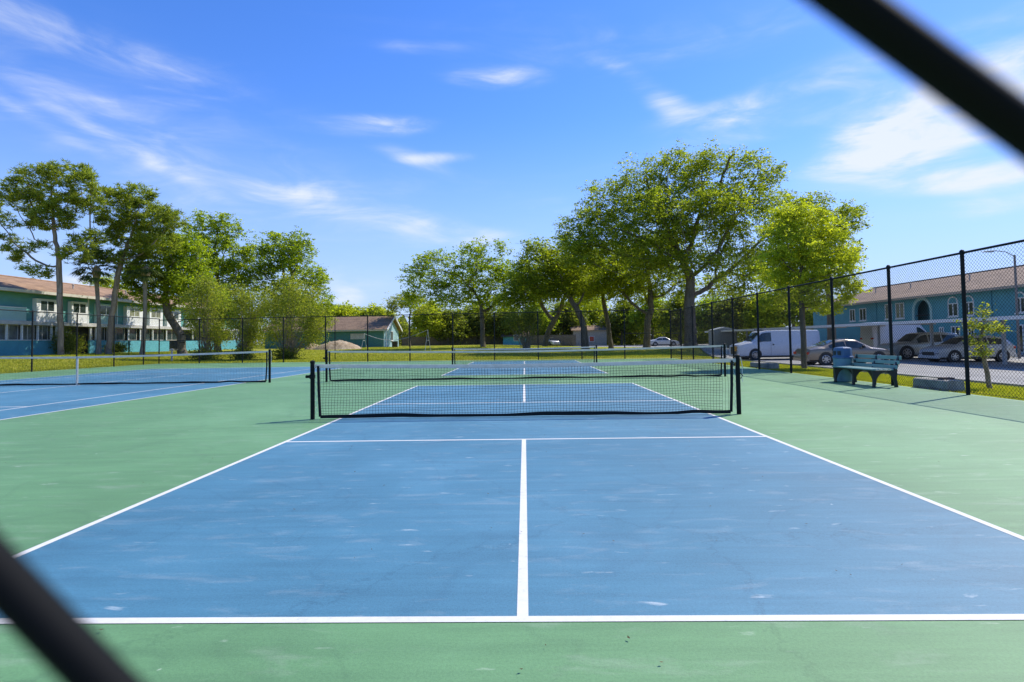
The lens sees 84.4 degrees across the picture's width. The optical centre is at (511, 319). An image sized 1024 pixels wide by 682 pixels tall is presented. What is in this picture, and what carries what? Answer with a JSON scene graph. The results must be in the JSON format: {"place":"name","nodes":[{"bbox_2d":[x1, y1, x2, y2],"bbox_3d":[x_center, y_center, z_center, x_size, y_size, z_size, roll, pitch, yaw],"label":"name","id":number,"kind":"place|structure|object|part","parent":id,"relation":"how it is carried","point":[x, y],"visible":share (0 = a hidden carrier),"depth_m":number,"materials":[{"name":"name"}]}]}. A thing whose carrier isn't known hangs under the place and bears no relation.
{"place":"outdoors","nodes":[
{"label":"outdoors","id":0,"kind":"place"},
{"bbox_2d":[0,340,1002,394],"bbox_3d":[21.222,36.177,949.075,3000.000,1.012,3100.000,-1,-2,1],"label":"ground","id":1,"kind":"structure","parent":0,"point":[263,349],"depth_m":50.18,"materials":[{"name":"green plant"}]},
{"bbox_2d":[0,158,112,354],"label":"pine tree","id":2,"kind":"object","parent":1,"relation":"on","point":[45,210],"visible":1,"depth_m":47.43,"materials":[{"name":"green plant"}]},
{"bbox_2d":[43,326,81,353],"bbox_3d":[-40.769,2.014,51.515,3.060,3.665,3.472,-1,-2,1],"label":"leafy bush","id":3,"kind":"object","parent":1,"relation":"on","point":[66,343],"visible":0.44,"depth_m":51.30,"materials":[{"name":"green plant"}]},
{"bbox_2d":[65,333,91,353],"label":"leafy bush","id":4,"kind":"object","parent":1,"relation":"on","point":[80,347],"visible":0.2,"depth_m":53.49,"materials":[{"name":"green plant"}]},
{"bbox_2d":[69,248,118,354],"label":"cabbage palm","id":5,"kind":"object","parent":1,"relation":"on","point":[96,272],"visible":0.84,"depth_m":50.23,"materials":[{"name":"green plant"}]},
{"bbox_2d":[82,273,129,290],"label":"oak tree","id":6,"kind":"object","parent":1,"relation":"on","point":[105,286],"visible":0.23,"depth_m":95.85,"materials":[{"name":"green plant"}]},
{"bbox_2d":[101,339,131,352],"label":"leafy bush","id":7,"kind":"object","parent":1,"relation":"on","point":[118,347],"visible":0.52,"depth_m":56.67,"materials":[{"name":"green plant"}]},
{"bbox_2d":[0,274,240,355],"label":"apartment building","id":8,"kind":"structure","parent":1,"relation":"on","point":[24,293],"depth_m":54.02,"materials":[{"name":"teal paint"}]},
{"bbox_2d":[0,351,265,372],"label":"grass","id":9,"kind":"structure","parent":1,"relation":"on","point":[64,363],"depth_m":40.38,"materials":[{"name":"green plant"}]},
{"bbox_2d":[82,180,191,353],"bbox_3d":[-33.915,-4.606,50.932,9.652,15.765,6.050,-1,-2,1],"label":"pine tree","id":10,"kind":"object","parent":1,"relation":"on","point":[136,228],"visible":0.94,"depth_m":50.69,"materials":[{"name":"green plant"}]},
{"bbox_2d":[123,249,169,354],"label":"cabbage palm","id":11,"kind":"object","parent":1,"relation":"on","point":[147,272],"visible":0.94,"depth_m":51.62,"materials":[{"name":"green plant"}]},
{"bbox_2d":[111,230,235,353],"bbox_3d":[-32.955,-2.731,54.769,12.407,12.773,6.506,-1,-2,1],"label":"oak tree","id":12,"kind":"object","parent":1,"relation":"on","point":[176,278],"visible":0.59,"depth_m":54.42,"materials":[{"name":"green plant"}]},
{"bbox_2d":[172,274,231,355],"bbox_3d":[-25.521,-0.269,47.131,4.838,7.407,3.727,-1,-2,1],"label":"vase shrub","id":13,"kind":"object","parent":1,"relation":"on","point":[205,293],"visible":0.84,"depth_m":46.81,"materials":[{"name":"green plant"}]},
{"bbox_2d":[180,346,228,360],"bbox_3d":[-24.973,2.682,45.618,4.462,1.377,3.416,-1,-2,1],"label":"ground bush","id":14,"kind":"object","parent":1,"relation":"on","point":[208,351],"visible":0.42,"depth_m":45.45,"materials":[{"name":"green plant"}]},
{"bbox_2d":[177,207,265,351],"bbox_3d":[-32.730,-4.221,63.469,10.688,15.990,6.916,-1,-2,1],"label":"oak tree","id":15,"kind":"object","parent":1,"relation":"on","point":[228,243],"visible":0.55,"depth_m":62.56,"materials":[{"name":"green plant"}]},
{"bbox_2d":[208,279,271,349],"bbox_3d":[-22.027,-0.168,46.658,5.063,7.063,4.100,-1,-2,1],"label":"vase shrub","id":16,"kind":"object","parent":1,"relation":"on","point":[242,298],"visible":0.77,"depth_m":46.26,"materials":[{"name":"green plant"}]},
{"bbox_2d":[225,344,259,359],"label":"ground bush","id":17,"kind":"object","parent":1,"relation":"on","point":[245,354],"visible":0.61,"depth_m":44.96,"materials":[{"name":"green plant"}]},
{"bbox_2d":[228,313,270,347],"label":"hedge","id":18,"kind":"object","parent":1,"relation":"on","point":[262,344],"visible":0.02,"depth_m":92.10,"materials":[{"name":"green plant"}]},
{"bbox_2d":[234,225,340,344],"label":"oak tree","id":19,"kind":"object","parent":1,"relation":"on","point":[292,258],"visible":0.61,"depth_m":65.69,"materials":[{"name":"green plant"}]},
{"bbox_2d":[271,344,310,359],"bbox_3d":[-18.079,2.606,45.613,3.432,1.348,2.963,-1,-2,1],"label":"ground bush","id":20,"kind":"object","parent":1,"relation":"on","point":[279,355],"visible":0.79,"depth_m":45.23,"materials":[{"name":"green plant"}]},
{"bbox_2d":[250,270,339,358],"bbox_3d":[-17.756,-0.330,46.093,7.411,7.247,4.584,-1,-2,1],"label":"vase shrub","id":21,"kind":"object","parent":1,"relation":"on","point":[290,297],"visible":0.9,"depth_m":45.64,"materials":[{"name":"green plant"}]},
{"bbox_2d":[305,343,317,349],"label":"rubble heap","id":22,"kind":"object","parent":1,"relation":"on","point":[307,348],"visible":0.22,"depth_m":70.40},
{"bbox_2d":[264,316,402,348],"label":"garden building","id":23,"kind":"structure","parent":1,"relation":"on","point":[371,330],"depth_m":80.71,"materials":[{"name":"blue"}]},
{"bbox_2d":[312,340,360,349],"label":"dirt mound","id":24,"kind":"object","parent":1,"relation":"on","point":[347,346],"visible":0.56,"depth_m":68.75,"materials":[{"name":"beige soil"}]},
{"bbox_2d":[324,300,360,316],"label":"background tree","id":25,"kind":"object","parent":1,"relation":"on","point":[347,310],"visible":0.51,"depth_m":116.46,"materials":[{"name":"green plant"}]},
{"bbox_2d":[352,300,402,317],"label":"background tree","id":26,"kind":"object","parent":1,"relation":"on","point":[364,310],"visible":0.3,"depth_m":115.47,"materials":[{"name":"green plant"}]},
{"bbox_2d":[392,341,397,346],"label":"dark tub","id":27,"kind":"object","parent":1,"relation":"on","point":[395,343],"visible":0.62,"depth_m":75.95,"materials":[{"name":"black plastic"}]},
{"bbox_2d":[361,330,430,350],"bbox_3d":[-14.517,2.616,68.292,0.814,2.311,19.904,1,-3,-34],"label":"volleyball net","id":28,"kind":"object","parent":1,"relation":"on","point":[399,339],"visible":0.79,"depth_m":64.55,"materials":[{"name":"white fabric"}]},
{"bbox_2d":[382,292,434,345],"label":"tree","id":29,"kind":"object","parent":1,"relation":"on","point":[391,305],"visible":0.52,"depth_m":83.91,"materials":[{"name":"green plant"}]},
{"bbox_2d":[97,345,723,363],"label":"grass","id":30,"kind":"structure","parent":1,"relation":"on","point":[491,355],"depth_m":46.68,"materials":[{"name":"green plant"}]},
{"bbox_2d":[400,300,450,345],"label":"background tree","id":31,"kind":"object","parent":1,"relation":"on","point":[427,321],"visible":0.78,"depth_m":97.24,"materials":[{"name":"green plant"}]},
{"bbox_2d":[422,306,471,344],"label":"background tree","id":32,"kind":"object","parent":1,"relation":"on","point":[449,311],"visible":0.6,"depth_m":98.94,"materials":[{"name":"green plant"}]},
{"bbox_2d":[395,235,541,346],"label":"oak tree","id":33,"kind":"object","parent":1,"relation":"on","point":[474,268],"visible":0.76,"depth_m":67.82,"materials":[{"name":"green plant"}]},
{"bbox_2d":[459,300,496,344],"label":"background tree","id":34,"kind":"object","parent":1,"relation":"on","point":[476,323],"visible":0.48,"depth_m":102.31,"materials":[{"name":"green plant"}]},
{"bbox_2d":[402,334,575,345],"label":"board fence","id":35,"kind":"object","parent":1,"relation":"on","point":[470,338],"visible":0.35,"depth_m":104.11,"materials":[{"name":"wood"}]},
{"bbox_2d":[479,306,530,339],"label":"background tree","id":36,"kind":"object","parent":1,"relation":"on","point":[500,329],"visible":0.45,"depth_m":100.95,"materials":[{"name":"green plant"}]},
{"bbox_2d":[501,331,528,344],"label":"garden hut","id":37,"kind":"object","parent":1,"relation":"on","point":[511,341],"visible":0.38,"depth_m":99.96,"materials":[{"name":"teal wood"}]},
{"bbox_2d":[499,307,549,349],"bbox_3d":[1.184,0.769,57.052,5.338,5.031,3.732,-1,-2,1],"label":"vase shrub","id":38,"kind":"object","parent":1,"relation":"on","point":[527,344],"visible":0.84,"depth_m":56.75,"materials":[{"name":"green plant"}]},
{"bbox_2d":[518,302,562,334],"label":"background tree","id":39,"kind":"object","parent":1,"relation":"on","point":[543,314],"visible":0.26,"depth_m":106.64,"materials":[{"name":"green plant"}]},
{"bbox_2d":[483,233,611,348],"bbox_3d":[4.191,-2.985,60.062,12.387,13.064,8.612,1,-3,-34],"label":"oak tree","id":40,"kind":"object","parent":1,"relation":"on","point":[568,286],"visible":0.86,"depth_m":59.43,"materials":[{"name":"green plant"}]},
{"bbox_2d":[539,339,559,345],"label":"parked car","id":41,"kind":"object","parent":1,"relation":"on","point":[557,342],"visible":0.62,"depth_m":103.09,"materials":[{"name":"paint"}]},
{"bbox_2d":[521,272,609,345],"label":"oak tree","id":42,"kind":"object","parent":1,"relation":"on","point":[551,325],"visible":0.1,"depth_m":75.82,"materials":[{"name":"green plant"}]},
{"bbox_2d":[543,301,588,345],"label":"background tree","id":43,"kind":"object","parent":1,"relation":"on","point":[570,318],"visible":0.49,"depth_m":110.30,"materials":[{"name":"green plant"}]},
{"bbox_2d":[363,306,810,345],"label":"undergrowth","id":44,"kind":"object","parent":1,"relation":"on","point":[636,340],"visible":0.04,"depth_m":111.36,"materials":[{"name":"green plant"}]},
{"bbox_2d":[570,325,606,345],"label":"house","id":45,"kind":"structure","parent":1,"relation":"on","point":[600,339],"depth_m":107.64,"materials":[{"name":"grey paint"}]},
{"bbox_2d":[580,300,612,324],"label":"background tree","id":46,"kind":"object","parent":1,"relation":"on","point":[597,315],"visible":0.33,"depth_m":118.40,"materials":[{"name":"green plant"}]},
{"bbox_2d":[558,240,641,348],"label":"oak tree","id":47,"kind":"object","parent":1,"relation":"on","point":[604,306],"visible":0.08,"depth_m":65.56,"materials":[{"name":"green plant"}]},
{"bbox_2d":[595,296,643,344],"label":"background tree","id":48,"kind":"object","parent":1,"relation":"on","point":[613,317],"visible":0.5,"depth_m":108.62,"materials":[{"name":"green plant"}]},
{"bbox_2d":[617,294,669,339],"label":"background tree","id":49,"kind":"object","parent":1,"relation":"on","point":[639,317],"visible":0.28,"depth_m":104.59,"materials":[{"name":"green plant"}]},
{"bbox_2d":[585,230,703,347],"bbox_3d":[14.180,-3.364,61.973,13.747,13.684,8.735,-1,-2,1],"label":"oak tree","id":50,"kind":"object","parent":1,"relation":"on","point":[651,290],"visible":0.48,"depth_m":61.44,"materials":[{"name":"green plant"}]},
{"bbox_2d":[652,284,699,344],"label":"background tree","id":51,"kind":"object","parent":1,"relation":"on","point":[671,305],"visible":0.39,"depth_m":98.30,"materials":[{"name":"green plant"}]},
{"bbox_2d":[675,294,726,341],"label":"background tree","id":52,"kind":"object","parent":1,"relation":"on","point":[702,300],"visible":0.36,"depth_m":94.16,"materials":[{"name":"green plant"}]},
{"bbox_2d":[549,135,868,345],"bbox_3d":[19.129,-7.528,53.428,30.964,20.597,15.563,-1,-2,1],"label":"oak tree","id":53,"kind":"object","parent":1,"relation":"on","point":[656,206],"visible":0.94,"depth_m":53.00,"materials":[{"name":"green plant"}]},
{"bbox_2d":[701,288,761,342],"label":"background tree","id":54,"kind":"object","parent":1,"relation":"on","point":[738,304],"visible":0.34,"depth_m":90.48,"materials":[{"name":"green plant"}]},
{"bbox_2d":[750,362,778,368],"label":"concrete block","id":55,"kind":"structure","parent":1,"relation":"on","point":[770,364],"depth_m":22.07,"materials":[{"name":"grey concrete"}]},
{"bbox_2d":[734,291,797,331],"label":"background tree","id":56,"kind":"object","parent":1,"relation":"on","point":[778,316],"visible":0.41,"depth_m":87.46,"materials":[{"name":"green plant"}]},
{"bbox_2d":[772,289,824,326],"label":"background tree","id":57,"kind":"object","parent":1,"relation":"on","point":[795,312],"visible":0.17,"depth_m":88.17,"materials":[{"name":"green plant"}]},
{"bbox_2d":[748,191,872,368],"bbox_3d":[11.909,-1.508,22.497,4.731,7.279,3.271,-1,-2,1],"label":"young tree","id":58,"kind":"object","parent":1,"relation":"on","point":[790,224],"visible":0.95,"depth_m":22.39,"materials":[{"name":"green plant"}]},
{"bbox_2d":[760,204,873,339],"bbox_3d":[33.763,-4.893,63.928,13.066,16.444,7.334,-1,-2,1],"label":"oak tree","id":59,"kind":"object","parent":1,"relation":"on","point":[853,227],"visible":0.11,"depth_m":62.98,"materials":[{"name":"green plant"}]},
{"bbox_2d":[806,265,1023,352],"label":"apartment building","id":60,"kind":"structure","parent":1,"relation":"on","point":[972,296],"depth_m":52.70,"materials":[{"name":"blue paint"}]},
{"bbox_2d":[849,309,855,321],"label":"window","id":61,"kind":"structure","parent":60,"relation":"in","point":[853,310],"depth_m":66.09,"materials":[{"name":"white glass"}]},
{"bbox_2d":[859,308,866,321],"bbox_3d":[39.819,-0.523,64.085,0.130,1.490,1.361,-1,-2,1],"label":"window","id":62,"kind":"structure","parent":60,"relation":"in","point":[862,315],"depth_m":64.11,"materials":[{"name":"white glass"}]},
{"bbox_2d":[884,304,892,319],"bbox_3d":[39.716,-0.789,59.562,0.130,1.690,1.248,-1,-2,1],"label":"window","id":63,"kind":"structure","parent":60,"relation":"in","point":[886,309],"depth_m":59.92,"materials":[{"name":"white glass"}]},
{"bbox_2d":[895,302,904,319],"bbox_3d":[39.676,-0.856,57.768,0.130,1.690,1.434,-1,-2,1],"label":"window","id":64,"kind":"structure","parent":60,"relation":"in","point":[899,304],"depth_m":57.79,"materials":[{"name":"white glass"}]},
{"bbox_2d":[947,296,958,317],"bbox_3d":[39.516,-1.120,50.607,0.130,1.890,1.319,-1,-2,1],"label":"window","id":65,"kind":"structure","parent":60,"relation":"in","point":[951,298],"depth_m":50.60,"materials":[{"name":"white glass"}]},
{"bbox_2d":[951,326,959,335],"bbox_3d":[39.582,1.251,50.345,0.060,1.350,1.005,-1,-2,1],"label":"window","id":66,"kind":"structure","parent":60,"relation":"in","point":[955,327],"depth_m":50.32,"materials":[{"name":"white glass"}]},
{"bbox_2d":[966,295,974,316],"bbox_3d":[39.476,-1.167,48.808,0.130,1.852,1.244,-1,-2,1],"label":"window","id":67,"kind":"structure","parent":60,"relation":"in","point":[967,302],"depth_m":48.63,"materials":[{"name":"white glass"}]},
{"bbox_2d":[1014,292,1023,313],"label":"window","id":68,"kind":"structure","parent":60,"relation":"in","point":[1020,300],"depth_m":43.64,"materials":[{"name":"white glass"}]},
{"bbox_2d":[1019,324,1023,352],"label":"glass door","id":69,"kind":"structure","parent":60,"relation":"in","point":[1021,330],"depth_m":43.61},
{"bbox_2d":[956,302,1012,388],"bbox_3d":[10.910,0.679,13.002,1.190,2.177,0.860,-1,-2,1],"label":"crepe myrtle","id":70,"kind":"object","parent":1,"relation":"on","point":[982,345],"visible":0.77,"depth_m":12.91,"materials":[{"name":"green plant"}]},
{"bbox_2d":[0,358,1023,681],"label":"court surface","id":71,"kind":"object","parent":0,"point":[66,472],"visible":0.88,"depth_m":4.39,"materials":[{"name":"green paint"}]},
{"bbox_2d":[0,309,158,372],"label":"chain link fence","id":72,"kind":"object","parent":71,"relation":"on","point":[77,339],"visible":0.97,"depth_m":31.96,"materials":[{"name":"black metal"}]},
{"bbox_2d":[0,349,271,385],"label":"court net","id":73,"kind":"object","parent":71,"relation":"on","point":[268,358],"visible":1,"depth_m":18.32,"materials":[{"name":"black fabric"}]},
{"bbox_2d":[0,367,336,419],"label":"tennis court","id":74,"kind":"object","parent":71,"relation":"on","point":[18,398],"visible":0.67,"depth_m":17.13,"materials":[{"name":"blue paint"}]},
{"bbox_2d":[158,309,670,363],"bbox_3d":[-7.364,1.240,36.956,34.567,3.215,0.093,-1,-2,7],"label":"chain link fence","id":75,"kind":"object","parent":71,"relation":"on","point":[494,346],"visible":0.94,"depth_m":36.84,"materials":[{"name":"black metal"}]},
{"bbox_2d":[0,0,1023,681],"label":"chain link fence","id":76,"kind":"object","parent":71,"relation":"on","point":[50,628],"visible":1,"depth_m":0.03,"materials":[{"name":"black metal"}]},
{"bbox_2d":[0,360,1023,623],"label":"court lines","id":77,"kind":"object","parent":71,"relation":"on","point":[522,588],"visible":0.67,"depth_m":2.54,"materials":[{"name":"paint"}]},
{"bbox_2d":[23,360,1023,623],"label":"pickleball court","id":78,"kind":"object","parent":71,"relation":"on","point":[301,526],"visible":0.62,"depth_m":3.66,"materials":[{"name":"blue paint"}]},
{"bbox_2d":[305,354,742,419],"bbox_3d":[0.175,1.125,9.198,7.121,1.015,0.110,-1,-2,1],"label":"court net","id":79,"kind":"object","parent":71,"relation":"on","point":[314,366],"visible":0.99,"depth_m":9.19,"materials":[{"name":"black fabric"}]},
{"bbox_2d":[323,343,726,381],"bbox_3d":[0.372,1.409,18.052,12.921,1.100,0.110,-1,-2,1],"label":"court net","id":80,"kind":"object","parent":71,"relation":"on","point":[527,351],"visible":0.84,"depth_m":18.05,"materials":[{"name":"black fabric"}]},
{"bbox_2d":[452,345,597,363],"bbox_3d":[0.578,1.789,27.191,7.121,1.015,0.110,-1,-2,1],"label":"court net","id":81,"kind":"object","parent":71,"relation":"on","point":[524,349],"visible":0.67,"depth_m":27.20,"materials":[{"name":"black fabric"}]},
{"bbox_2d":[832,347,853,381],"bbox_3d":[8.986,1.204,15.317,0.479,0.931,0.473,1,-3,-43],"label":"litter bin","id":82,"kind":"object","parent":71,"relation":"on","point":[842,356],"visible":0.88,"depth_m":15.13,"materials":[{"name":"blue plastic"}]},
{"bbox_2d":[669,239,1023,398],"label":"chain link fence","id":83,"kind":"object","parent":71,"relation":"on","point":[964,316],"visible":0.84,"depth_m":14.43,"materials":[{"name":"black metal"}]},
{"bbox_2d":[832,354,901,387],"bbox_3d":[8.889,1.268,14.218,0.669,0.744,1.840,-1,-2,1],"label":"park bench","id":84,"kind":"object","parent":71,"relation":"on","point":[855,369],"visible":1,"depth_m":14.09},
{"bbox_2d":[0,0,1023,343],"label":"sky","id":85,"kind":"structure","parent":0,"point":[388,132],"materials":[{"name":"blue"}]},
{"bbox_2d":[589,344,1023,384],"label":"car park","id":86,"kind":"structure","parent":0,"point":[980,368],"depth_m":27.64,"materials":[{"name":"grey asphalt"}]},
{"bbox_2d":[650,337,678,345],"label":"parked car","id":87,"kind":"object","parent":86,"relation":"on","point":[659,340],"visible":0.68,"depth_m":88.53,"materials":[{"name":"paint"}]},
{"bbox_2d":[708,327,736,347],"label":"storage shed","id":88,"kind":"structure","parent":86,"relation":"on","point":[725,338],"depth_m":66.43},
{"bbox_2d":[705,328,806,337],"bbox_3d":[27.626,2.331,64.607,6.120,2.710,15.500,-1,-2,1],"label":"carport","id":89,"kind":"object","parent":86,"relation":"on","point":[742,330],"visible":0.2,"depth_m":63.13,"materials":[{"name":"white metal"}]},
{"bbox_2d":[729,329,819,359],"bbox_3d":[18.758,1.783,40.453,5.800,2.209,2.305,-1,-2,1],"label":"panel van","id":90,"kind":"object","parent":86,"relation":"on","point":[781,339],"visible":0.4,"depth_m":39.52,"materials":[{"name":"white paint"}]},
{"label":"side window","id":91,"kind":"part","parent":90,"relation":"part of","materials":[{"name":"black glass"}]},
{"bbox_2d":[793,339,894,364],"bbox_3d":[18.979,1.854,32.338,4.950,1.489,2.126,-1,-2,1],"label":"parked car","id":92,"kind":"object","parent":86,"relation":"on","point":[846,343],"visible":0.52,"depth_m":31.50,"materials":[{"name":"silver metal"}]},
{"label":"rear window","id":93,"kind":"part","parent":92,"relation":"part of","materials":[{"name":"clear glass"}]},
{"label":"side window","id":94,"kind":"part","parent":92,"relation":"part of","materials":[{"name":"black glass"}]},
{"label":"side window","id":95,"kind":"part","parent":92,"relation":"part of","materials":[{"name":"black glass"}]},
{"bbox_2d":[701,348,1023,386],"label":"kerb","id":96,"kind":"structure","parent":86,"relation":"on","point":[705,351],"depth_m":18.45,"materials":[{"name":"concrete"}]},
{"bbox_2d":[762,315,1023,364],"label":"carport","id":97,"kind":"object","parent":86,"relation":"on","point":[1004,354],"visible":0.44,"depth_m":34.53,"materials":[{"name":"white metal"}]},
{"bbox_2d":[860,322,925,347],"bbox_3d":[32.066,1.486,46.772,5.400,2.623,2.305,-1,-2,1],"label":"cargo van","id":98,"kind":"object","parent":86,"relation":"on","point":[885,332],"visible":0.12,"depth_m":45.90,"materials":[{"name":"white paint"}]},
{"bbox_2d":[876,332,957,358],"bbox_3d":[27.570,1.785,38.254,4.900,1.832,2.238,-1,-2,1],"label":"parked off roader","id":99,"kind":"object","parent":86,"relation":"on","point":[914,342],"visible":0.25,"depth_m":37.39,"materials":[{"name":"grey paint"}]},
{"bbox_2d":[917,335,927,342],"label":"side window","id":100,"kind":"structure","parent":99,"relation":"in","point":[922,337],"depth_m":37.43,"materials":[{"name":"black glass"}]},
{"bbox_2d":[928,334,941,341],"bbox_3d":[28.024,1.247,37.401,0.768,0.493,0.158,-1,-2,1],"label":"side window","id":101,"kind":"structure","parent":99,"relation":"in","point":[936,337],"depth_m":37.40,"materials":[{"name":"black glass"}]},
{"bbox_2d":[942,335,954,341],"bbox_3d":[28.935,1.231,37.376,0.864,0.470,0.148,-1,-2,1],"label":"side window","id":102,"kind":"structure","parent":99,"relation":"in","point":[945,336],"depth_m":37.40,"materials":[{"name":"black glass"}]},
{"bbox_2d":[918,335,1016,361],"bbox_3d":[26.834,1.729,33.368,4.500,1.578,2.092,-1,-2,1],"label":"parked car","id":103,"kind":"object","parent":86,"relation":"on","point":[997,351],"visible":0.58,"depth_m":32.55,"materials":[{"name":"paint"}]},
{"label":"side window","id":104,"kind":"part","parent":103,"relation":"part of","materials":[{"name":"black glass"}]},
{"bbox_2d":[983,250,1020,358],"bbox_3d":[31.535,-0.914,36.363,2.120,7.137,0.220,-1,-2,1],"label":"street lamp","id":105,"kind":"object","parent":86,"relation":"on","point":[1016,295],"visible":0.84,"depth_m":36.31,"materials":[{"name":"grey metal"}]},
{"bbox_2d":[690,359,1023,400],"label":"grass","id":106,"kind":"structure","parent":0,"point":[976,385],"depth_m":14.79,"materials":[{"name":"green plant"}]},
{"bbox_2d":[913,377,964,391],"bbox_3d":[9.688,1.482,12.841,0.418,0.270,1.050,-1,-2,0],"label":"concrete block","id":107,"kind":"object","parent":106,"relation":"on","point":[948,384],"depth_m":12.56,"materials":[{"name":"grey concrete"}]},
{"bbox_2d":[938,377,954,379],"bbox_3d":[9.690,1.318,12.597,0.260,0.050,0.180,-1,-2,1],"label":"brick","id":108,"kind":"object","parent":107,"relation":"on","point":[946,378],"visible":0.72,"depth_m":12.51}
]}

